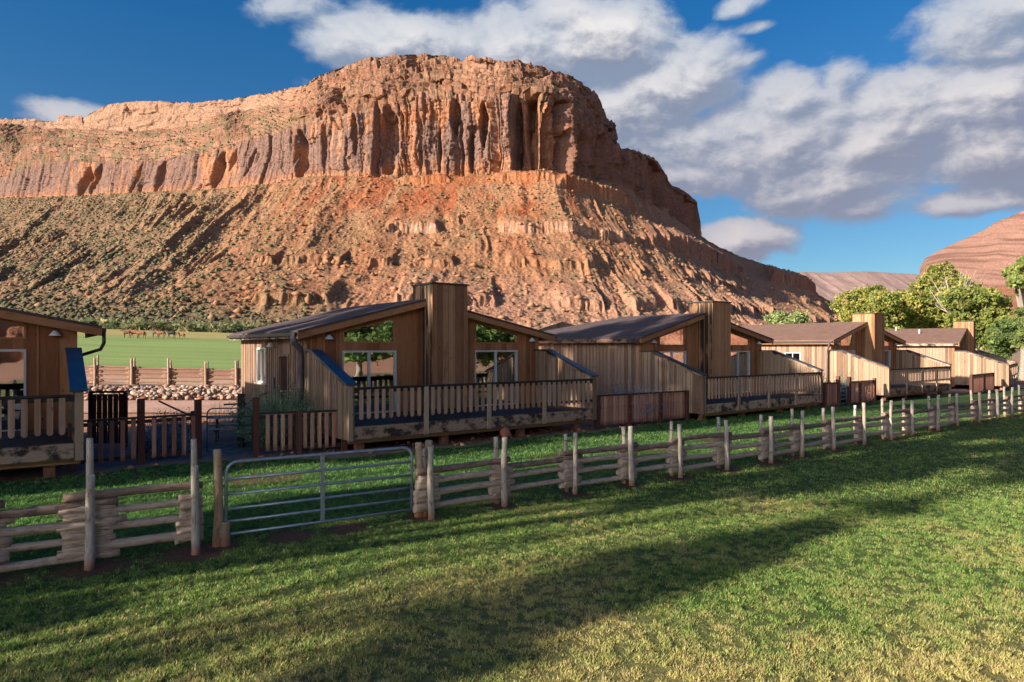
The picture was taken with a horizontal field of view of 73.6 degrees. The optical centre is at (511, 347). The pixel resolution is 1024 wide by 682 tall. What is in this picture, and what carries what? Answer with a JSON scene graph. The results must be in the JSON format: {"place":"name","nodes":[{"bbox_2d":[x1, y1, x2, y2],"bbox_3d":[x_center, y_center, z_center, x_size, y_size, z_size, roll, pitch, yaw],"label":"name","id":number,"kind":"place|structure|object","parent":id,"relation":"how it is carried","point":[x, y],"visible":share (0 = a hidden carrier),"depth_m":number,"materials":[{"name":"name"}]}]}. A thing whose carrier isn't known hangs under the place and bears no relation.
{"place":"outdoors","nodes":[
{"label":"outdoors","id":0,"kind":"place"},
{"bbox_2d":[84,400,236,412],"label":"dirt road","id":1,"kind":"structure","parent":0,"point":[155,406],"depth_m":33.65,"materials":[{"name":"soil"}]},
{"bbox_2d":[0,53,838,328],"bbox_3d":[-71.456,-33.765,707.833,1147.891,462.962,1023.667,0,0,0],"label":"mesa","id":2,"kind":"structure","parent":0,"point":[430,130],"depth_m":494.79,"materials":[{"name":"orange stone"}]},
{"bbox_2d":[0,73,837,327],"bbox_3d":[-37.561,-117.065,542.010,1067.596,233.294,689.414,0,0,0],"label":"scrub","id":3,"kind":"object","parent":2,"relation":"on","point":[120,315],"visible":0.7,"depth_m":344.53,"materials":[{"name":"green plant"}]},
{"bbox_2d":[0,168,840,325],"bbox_3d":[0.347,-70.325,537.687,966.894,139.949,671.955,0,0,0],"label":"loose boulders","id":4,"kind":"object","parent":2,"relation":"on","point":[343,265],"visible":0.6,"depth_m":367.87,"materials":[{"name":"stone"}]},
{"bbox_2d":[0,388,1023,681],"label":"lawn","id":5,"kind":"structure","parent":0,"point":[296,534],"depth_m":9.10,"materials":[{"name":"green plant"}]},
{"bbox_2d":[0,349,1023,481],"bbox_3d":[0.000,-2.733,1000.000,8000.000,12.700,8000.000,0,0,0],"label":"ground","id":6,"kind":"structure","parent":0,"point":[19,475],"depth_m":21.64,"materials":[{"name":"soil"}]},
{"bbox_2d":[0,307,105,477],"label":"cabin","id":7,"kind":"object","parent":6,"relation":"on","point":[43,381],"visible":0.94,"depth_m":17.04,"materials":[{"name":"brown wood"}]},
{"bbox_2d":[2,404,20,438],"bbox_3d":[-11.774,1.620,15.870,0.577,0.980,0.630,0,0,35],"label":"deck chair","id":8,"kind":"object","parent":7,"relation":"on","point":[17,411],"visible":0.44,"depth_m":15.93,"materials":[{"name":"metal"}]},
{"bbox_2d":[0,349,25,430],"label":"sliding door","id":9,"kind":"structure","parent":7,"relation":"in","point":[12,361],"depth_m":17.15,"materials":[{"name":"paint"}]},
{"bbox_2d":[0,320,25,338],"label":"window","id":10,"kind":"structure","parent":7,"relation":"in","point":[7,331],"depth_m":17.13,"materials":[{"name":"clear glass"}]},
{"bbox_2d":[0,438,203,572],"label":"rail fence","id":11,"kind":"object","parent":6,"relation":"on","point":[93,519],"visible":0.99,"depth_m":9.06,"materials":[{"name":"wood"}]},
{"bbox_2d":[88,391,127,446],"bbox_3d":[-11.878,2.130,20.092,1.060,1.740,0.150,0,0,-8],"label":"board screen","id":12,"kind":"object","parent":6,"relation":"on","point":[112,406],"visible":0.64,"depth_m":20.05,"materials":[{"name":"brown wood"}]},
{"bbox_2d":[68,398,201,471],"bbox_3d":[-9.382,2.139,17.177,2.979,1.722,0.155,0,0,-41],"label":"picket fence","id":13,"kind":"object","parent":6,"relation":"on","point":[195,418],"visible":0.81,"depth_m":17.17,"materials":[{"name":"brown wood"}]},
{"bbox_2d":[126,417,190,453],"bbox_3d":[-9.465,2.404,18.620,1.838,1.083,1.826,0,0,0],"label":"russian sage","id":14,"kind":"object","parent":6,"relation":"on","point":[148,444],"visible":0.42,"depth_m":18.40,"materials":[{"name":"green plant"}]},
{"bbox_2d":[84,384,240,399],"bbox_3d":[-22.535,2.556,42.175,27.371,1.019,8.438,0,0,0],"label":"riprap","id":15,"kind":"object","parent":6,"relation":"on","point":[165,392],"visible":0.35,"depth_m":39.87,"materials":[{"name":"stone"}]},
{"bbox_2d":[85,355,240,385],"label":"rail fence","id":16,"kind":"object","parent":6,"relation":"on","point":[169,374],"visible":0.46,"depth_m":48.11,"materials":[{"name":"wood"}]},
{"bbox_2d":[65,314,271,332],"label":"brush","id":17,"kind":"object","parent":6,"relation":"on","point":[225,325],"visible":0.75,"depth_m":188.75,"materials":[{"name":"green plant"}]},
{"bbox_2d":[145,405,205,439],"bbox_3d":[-10.733,2.385,21.589,1.832,1.119,1.834,0,0,0],"label":"russian sage","id":18,"kind":"object","parent":6,"relation":"on","point":[177,425],"visible":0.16,"depth_m":21.37,"materials":[{"name":"green plant"}]},
{"bbox_2d":[158,400,211,442],"bbox_3d":[-10.158,2.312,21.197,1.717,1.377,0.165,0,0,3],"label":"hitching rail","id":19,"kind":"object","parent":6,"relation":"on","point":[170,406],"visible":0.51,"depth_m":21.22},
{"bbox_2d":[202,401,231,431],"bbox_3d":[-10.311,2.272,24.019,1.757,1.257,1.788,0,0,0],"label":"shrub","id":20,"kind":"object","parent":6,"relation":"on","point":[214,422],"visible":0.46,"depth_m":23.89,"materials":[{"name":"green plant"}]},
{"bbox_2d":[212,449,223,547],"bbox_3d":[-4.298,2.220,9.987,0.154,1.480,0.146,0,0,0],"label":"gate post","id":21,"kind":"object","parent":6,"relation":"on","point":[218,495],"visible":0.95,"depth_m":9.93,"materials":[{"name":"wood"}]},
{"bbox_2d":[223,446,415,534],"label":"metal gate","id":22,"kind":"structure","parent":21,"relation":"attached to","point":[322,497],"depth_m":10.76,"materials":[{"name":"metal"}]},
{"bbox_2d":[220,521,230,546],"bbox_3d":[-4.207,2.750,10.018,0.168,0.420,0.177,0,0,-43],"label":"gate post","id":23,"kind":"object","parent":6,"relation":"on","point":[225,535],"visible":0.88,"depth_m":9.96,"materials":[{"name":"wood"}]},
{"bbox_2d":[208,415,248,442],"bbox_3d":[-8.600,2.530,21.600,1.800,0.781,1.640,0,0,-20],"label":"picnic table","id":24,"kind":"object","parent":6,"relation":"on","point":[217,429],"visible":0.25,"depth_m":21.12,"materials":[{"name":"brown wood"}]},
{"bbox_2d":[219,395,270,427],"bbox_3d":[-8.909,2.262,24.156,2.689,1.390,2.686,0,0,0],"label":"russian sage","id":25,"kind":"object","parent":6,"relation":"on","point":[235,419],"visible":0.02,"depth_m":23.82,"materials":[{"name":"green plant"}]},
{"bbox_2d":[224,391,267,447],"bbox_3d":[-7.893,2.141,20.234,1.312,1.718,0.227,0,0,-2],"label":"hitching post","id":26,"kind":"object","parent":6,"relation":"on","point":[240,396],"visible":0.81,"depth_m":20.12,"materials":[{"name":"brown wood"}]},
{"bbox_2d":[217,383,321,446],"bbox_3d":[-6.883,1.952,20.456,3.522,2.007,3.390,0,0,0],"label":"shrub","id":27,"kind":"object","parent":6,"relation":"on","point":[274,406],"visible":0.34,"depth_m":19.78,"materials":[{"name":"green plant"}]},
{"bbox_2d":[253,398,346,457],"bbox_3d":[-5.811,2.169,18.862,2.486,1.662,0.155,0,0,-25],"label":"picket fence","id":28,"kind":"object","parent":6,"relation":"on","point":[298,446],"visible":0.82,"depth_m":18.75,"materials":[{"name":"brown wood"}]},
{"bbox_2d":[203,407,252,452],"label":"yard gate","id":29,"kind":"structure","parent":28,"relation":"attached to","point":[207,434],"depth_m":18.38,"materials":[{"name":"metal"}]},
{"bbox_2d":[278,400,329,448],"bbox_3d":[-5.966,2.164,19.940,1.909,1.558,1.927,0,0,-34],"label":"shrub","id":30,"kind":"object","parent":6,"relation":"on","point":[315,436],"visible":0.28,"depth_m":19.69,"materials":[{"name":"green plant"}]},
{"bbox_2d":[227,282,598,449],"bbox_3d":[-3.733,0.415,25.530,10.560,5.280,10.136,0,0,-38],"label":"cabin","id":31,"kind":"object","parent":6,"relation":"on","point":[439,359],"visible":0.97,"depth_m":23.07,"materials":[{"name":"brown wood"}]},
{"bbox_2d":[254,348,266,384],"bbox_3d":[-8.989,0.645,24.542,0.150,1.320,1.140,0,0,-38],"label":"window","id":32,"kind":"structure","parent":31,"relation":"in","point":[261,352],"depth_m":24.52,"materials":[{"name":"paint"}]},
{"bbox_2d":[278,354,288,408],"bbox_3d":[-7.579,1.330,22.814,0.125,2.250,0.960,0,0,-38],"label":"door","id":33,"kind":"structure","parent":31,"relation":"in","point":[285,357],"depth_m":22.86,"materials":[{"name":"brown wood"}]},
{"bbox_2d":[343,318,394,342],"bbox_3d":[-4.697,-0.595,22.495,1.880,0.860,0.100,0,0,-38],"label":"window","id":34,"kind":"structure","parent":31,"relation":"in","point":[383,331],"depth_m":22.57,"materials":[{"name":"clear glass"}]},
{"bbox_2d":[342,350,396,413],"bbox_3d":[-4.693,1.125,22.504,1.940,2.080,0.120,0,0,-38],"label":"sliding door","id":35,"kind":"structure","parent":31,"relation":"in","point":[366,368],"depth_m":22.55,"materials":[{"name":"paint"}]},
{"bbox_2d":[475,350,517,405],"bbox_3d":[-0.604,1.125,25.678,1.990,2.080,0.120,0,0,-38],"label":"sliding door","id":36,"kind":"structure","parent":31,"relation":"in","point":[490,365],"depth_m":25.64,"materials":[{"name":"paint"}]},
{"bbox_2d":[475,322,517,343],"bbox_3d":[-0.601,-0.565,25.674,1.990,0.800,0.100,0,0,-38],"label":"window","id":37,"kind":"structure","parent":31,"relation":"in","point":[485,334],"depth_m":25.58,"materials":[{"name":"clear glass"}]},
{"bbox_2d":[414,442,422,517],"bbox_3d":[-1.594,2.290,11.717,0.173,1.340,0.169,0,0,0],"label":"gate post","id":38,"kind":"object","parent":6,"relation":"on","point":[418,454],"visible":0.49,"depth_m":11.66,"materials":[{"name":"wood"}]},
{"bbox_2d":[425,440,431,512],"bbox_3d":[-1.461,2.290,11.977,0.162,1.340,0.166,0,0,0],"label":"gate post","id":39,"kind":"object","parent":6,"relation":"on","point":[428,443],"visible":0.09,"depth_m":11.92,"materials":[{"name":"wood"}]},
{"bbox_2d":[0,395,910,484],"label":"rubble","id":40,"kind":"object","parent":6,"relation":"on","point":[281,454],"visible":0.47,"depth_m":20.65,"materials":[{"name":"stone"}]},
{"bbox_2d":[500,427,509,436],"bbox_3d":[-0.201,2.696,21.873,0.314,0.361,0.424,0,0,15],"label":"boulder","id":41,"kind":"object","parent":6,"relation":"on","point":[504,431],"visible":0.89,"depth_m":21.73,"materials":[{"name":"stone"}]},
{"bbox_2d":[600,377,665,423],"bbox_3d":[4.560,2.002,26.596,2.930,1.880,3.118,0,0,0],"label":"russian sage","id":42,"kind":"object","parent":6,"relation":"on","point":[629,389],"visible":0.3,"depth_m":26.18,"materials":[{"name":"green plant"}]},
{"bbox_2d":[594,390,689,429],"bbox_3d":[5.024,2.349,25.952,4.992,1.302,0.155,0,0,-35],"label":"picket fence","id":43,"kind":"object","parent":6,"relation":"on","point":[666,399],"visible":0.94,"depth_m":25.82,"materials":[{"name":"brown wood"}]},
{"bbox_2d":[647,384,674,419],"bbox_3d":[6.214,2.156,27.896,2.045,1.575,2.111,0,0,40],"label":"russian sage","id":44,"kind":"object","parent":6,"relation":"on","point":[663,391],"visible":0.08,"depth_m":27.75,"materials":[{"name":"green plant"}]},
{"bbox_2d":[537,301,823,420],"bbox_3d":[7.284,0.477,34.806,10.423,5.280,12.836,0,0,-39],"label":"cabin","id":45,"kind":"object","parent":6,"relation":"on","point":[711,357],"visible":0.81,"depth_m":31.28,"materials":[{"name":"brown wood"}]},
{"bbox_2d":[659,351,685,363],"bbox_3d":[7.173,1.187,30.671,1.940,2.080,0.120,0,0,-39],"label":"sliding door","id":46,"kind":"structure","parent":45,"relation":"in","point":[680,356],"depth_m":30.92,"materials":[{"name":"paint"}]},
{"bbox_2d":[659,327,685,345],"bbox_3d":[7.168,-0.533,30.659,1.880,0.860,0.100,0,0,-39],"label":"window","id":47,"kind":"structure","parent":45,"relation":"in","point":[677,337],"depth_m":30.78,"materials":[{"name":"clear glass"}]},
{"bbox_2d":[731,351,749,392],"bbox_3d":[11.203,1.187,33.915,1.990,2.080,0.120,0,0,-39],"label":"sliding door","id":48,"kind":"structure","parent":45,"relation":"in","point":[740,360],"depth_m":34.07,"materials":[{"name":"paint"}]},
{"bbox_2d":[731,331,749,345],"bbox_3d":[11.207,-0.503,33.909,1.990,0.800,0.100,0,0,-39],"label":"window","id":49,"kind":"structure","parent":45,"relation":"in","point":[736,339],"depth_m":33.95,"materials":[{"name":"clear glass"}]},
{"bbox_2d":[413,385,1023,519],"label":"rail fence","id":50,"kind":"object","parent":6,"relation":"on","point":[500,474],"visible":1,"depth_m":15.20,"materials":[{"name":"wood"}]},
{"bbox_2d":[762,309,813,323],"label":"cottonwood","id":51,"kind":"object","parent":6,"relation":"on","point":[796,317],"visible":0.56,"depth_m":99.14,"materials":[{"name":"green plant"}]},
{"bbox_2d":[822,376,839,407],"bbox_3d":[15.773,2.244,33.802,1.674,1.652,0.155,0,0,-41],"label":"picket fence","id":52,"kind":"object","parent":6,"relation":"on","point":[831,394],"visible":0.93,"depth_m":33.75,"materials":[{"name":"brown wood"}]},
{"bbox_2d":[741,313,951,400],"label":"cabin","id":53,"kind":"object","parent":6,"relation":"on","point":[863,346],"visible":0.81,"depth_m":41.59,"materials":[{"name":"brown wood"}]},
{"bbox_2d":[785,352,800,359],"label":"window","id":54,"kind":"structure","parent":53,"relation":"in","point":[797,355],"depth_m":41.45,"materials":[{"name":"paint"}]},
{"bbox_2d":[840,333,854,345],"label":"window","id":55,"kind":"structure","parent":53,"relation":"in","point":[850,340],"depth_m":41.37,"materials":[{"name":"clear glass"}]},
{"bbox_2d":[884,350,890,381],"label":"sliding door","id":56,"kind":"structure","parent":53,"relation":"in","point":[887,353],"depth_m":44.90,"materials":[{"name":"paint"}]},
{"bbox_2d":[884,338,890,345],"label":"window","id":57,"kind":"structure","parent":53,"relation":"in","point":[887,342],"depth_m":44.79,"materials":[{"name":"clear glass"}]},
{"bbox_2d":[825,370,869,402],"bbox_3d":[17.560,2.052,36.297,2.753,1.866,2.493,0,0,0],"label":"shrub","id":58,"kind":"object","parent":6,"relation":"on","point":[843,393],"visible":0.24,"depth_m":36.03,"materials":[{"name":"green plant"}]},
{"bbox_2d":[847,377,875,404],"bbox_3d":[18.398,2.273,35.952,3.133,1.602,0.155,0,0,-40],"label":"picket fence","id":59,"kind":"object","parent":6,"relation":"on","point":[853,387],"visible":0.94,"depth_m":35.69,"materials":[{"name":"brown wood"}]},
{"bbox_2d":[840,386,846,403],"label":"yard gate","id":60,"kind":"structure","parent":59,"relation":"attached to","point":[842,395],"depth_m":34.58,"materials":[{"name":"metal"}]},
{"bbox_2d":[825,283,909,329],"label":"cottonwood","id":61,"kind":"object","parent":6,"relation":"on","point":[870,299],"visible":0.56,"depth_m":82.42,"materials":[{"name":"green plant"}]},
{"bbox_2d":[896,278,944,328],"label":"cottonwood","id":62,"kind":"object","parent":6,"relation":"on","point":[916,317],"visible":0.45,"depth_m":85.63,"materials":[{"name":"green plant"}]},
{"bbox_2d":[908,261,982,327],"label":"cottonwood","id":63,"kind":"object","parent":6,"relation":"on","point":[935,273],"visible":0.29,"depth_m":85.33,"materials":[{"name":"green plant"}]},
{"bbox_2d":[885,321,1017,389],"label":"cabin","id":64,"kind":"object","parent":6,"relation":"on","point":[955,346],"visible":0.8,"depth_m":50.60,"materials":[{"name":"brown wood"}]},
{"bbox_2d":[937,285,1012,350],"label":"cottonwood","id":65,"kind":"object","parent":6,"relation":"on","point":[984,308],"visible":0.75,"depth_m":76.67,"materials":[{"name":"green plant"}]},
{"bbox_2d":[969,373,994,393],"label":"picket fence","id":66,"kind":"object","parent":6,"relation":"on","point":[982,383],"visible":0.84,"depth_m":44.88,"materials":[{"name":"brown wood"}]},
{"bbox_2d":[984,318,1019,358],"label":"cottonwood","id":67,"kind":"object","parent":6,"relation":"on","point":[1001,334],"visible":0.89,"depth_m":69.26,"materials":[{"name":"green plant"}]},
{"bbox_2d":[1000,255,1023,379],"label":"cottonwood","id":68,"kind":"object","parent":6,"relation":"on","point":[1013,275],"visible":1,"depth_m":63.73,"materials":[{"name":"green plant"}]},
{"bbox_2d":[1009,307,1023,349],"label":"cottonwood","id":69,"kind":"object","parent":6,"relation":"on","point":[1017,320],"visible":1,"depth_m":60.35,"materials":[{"name":"green plant"}]},
{"bbox_2d":[0,0,1023,274],"label":"sky","id":70,"kind":"structure","parent":0,"point":[826,136],"materials":[{"name":"blue"}]},
{"bbox_2d":[77,329,1019,379],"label":"pasture","id":71,"kind":"structure","parent":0,"point":[215,350],"depth_m":94.43,"materials":[{"name":"plant"}]},
{"bbox_2d":[120,329,131,337],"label":"horse","id":72,"kind":"object","parent":71,"relation":"on","point":[126,332],"visible":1,"depth_m":130.91},
{"bbox_2d":[134,329,145,338],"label":"horse","id":73,"kind":"object","parent":71,"relation":"on","point":[140,332],"visible":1,"depth_m":128.95},
{"bbox_2d":[154,329,165,337],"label":"horse","id":74,"kind":"object","parent":71,"relation":"on","point":[160,332],"visible":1,"depth_m":132.78},
{"bbox_2d":[165,329,175,337],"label":"horse","id":75,"kind":"object","parent":71,"relation":"on","point":[170,332],"visible":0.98,"depth_m":134.35},
{"bbox_2d":[929,271,983,313],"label":"dead snag","id":76,"kind":"object","parent":71,"relation":"on","point":[955,286],"visible":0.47,"depth_m":79.94,"materials":[{"name":"beige wood"}]},
{"bbox_2d":[798,271,918,328],"bbox_3d":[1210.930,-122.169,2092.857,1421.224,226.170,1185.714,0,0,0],"label":"ridge","id":77,"kind":"structure","parent":0,"point":[829,286],"depth_m":2014.66,"materials":[{"name":"orange stone"}]},
{"bbox_2d":[918,211,1023,292],"bbox_3d":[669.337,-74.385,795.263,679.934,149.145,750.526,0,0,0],"label":"sandstone dome","id":78,"kind":"structure","parent":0,"point":[991,252],"depth_m":660.29,"materials":[{"name":"orange stone"}]},
{"bbox_2d":[981,285,1019,349],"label":"red slope","id":79,"kind":"structure","parent":0,"point":[1006,290],"depth_m":446.88,"materials":[{"name":"brown stone"}]}
]}

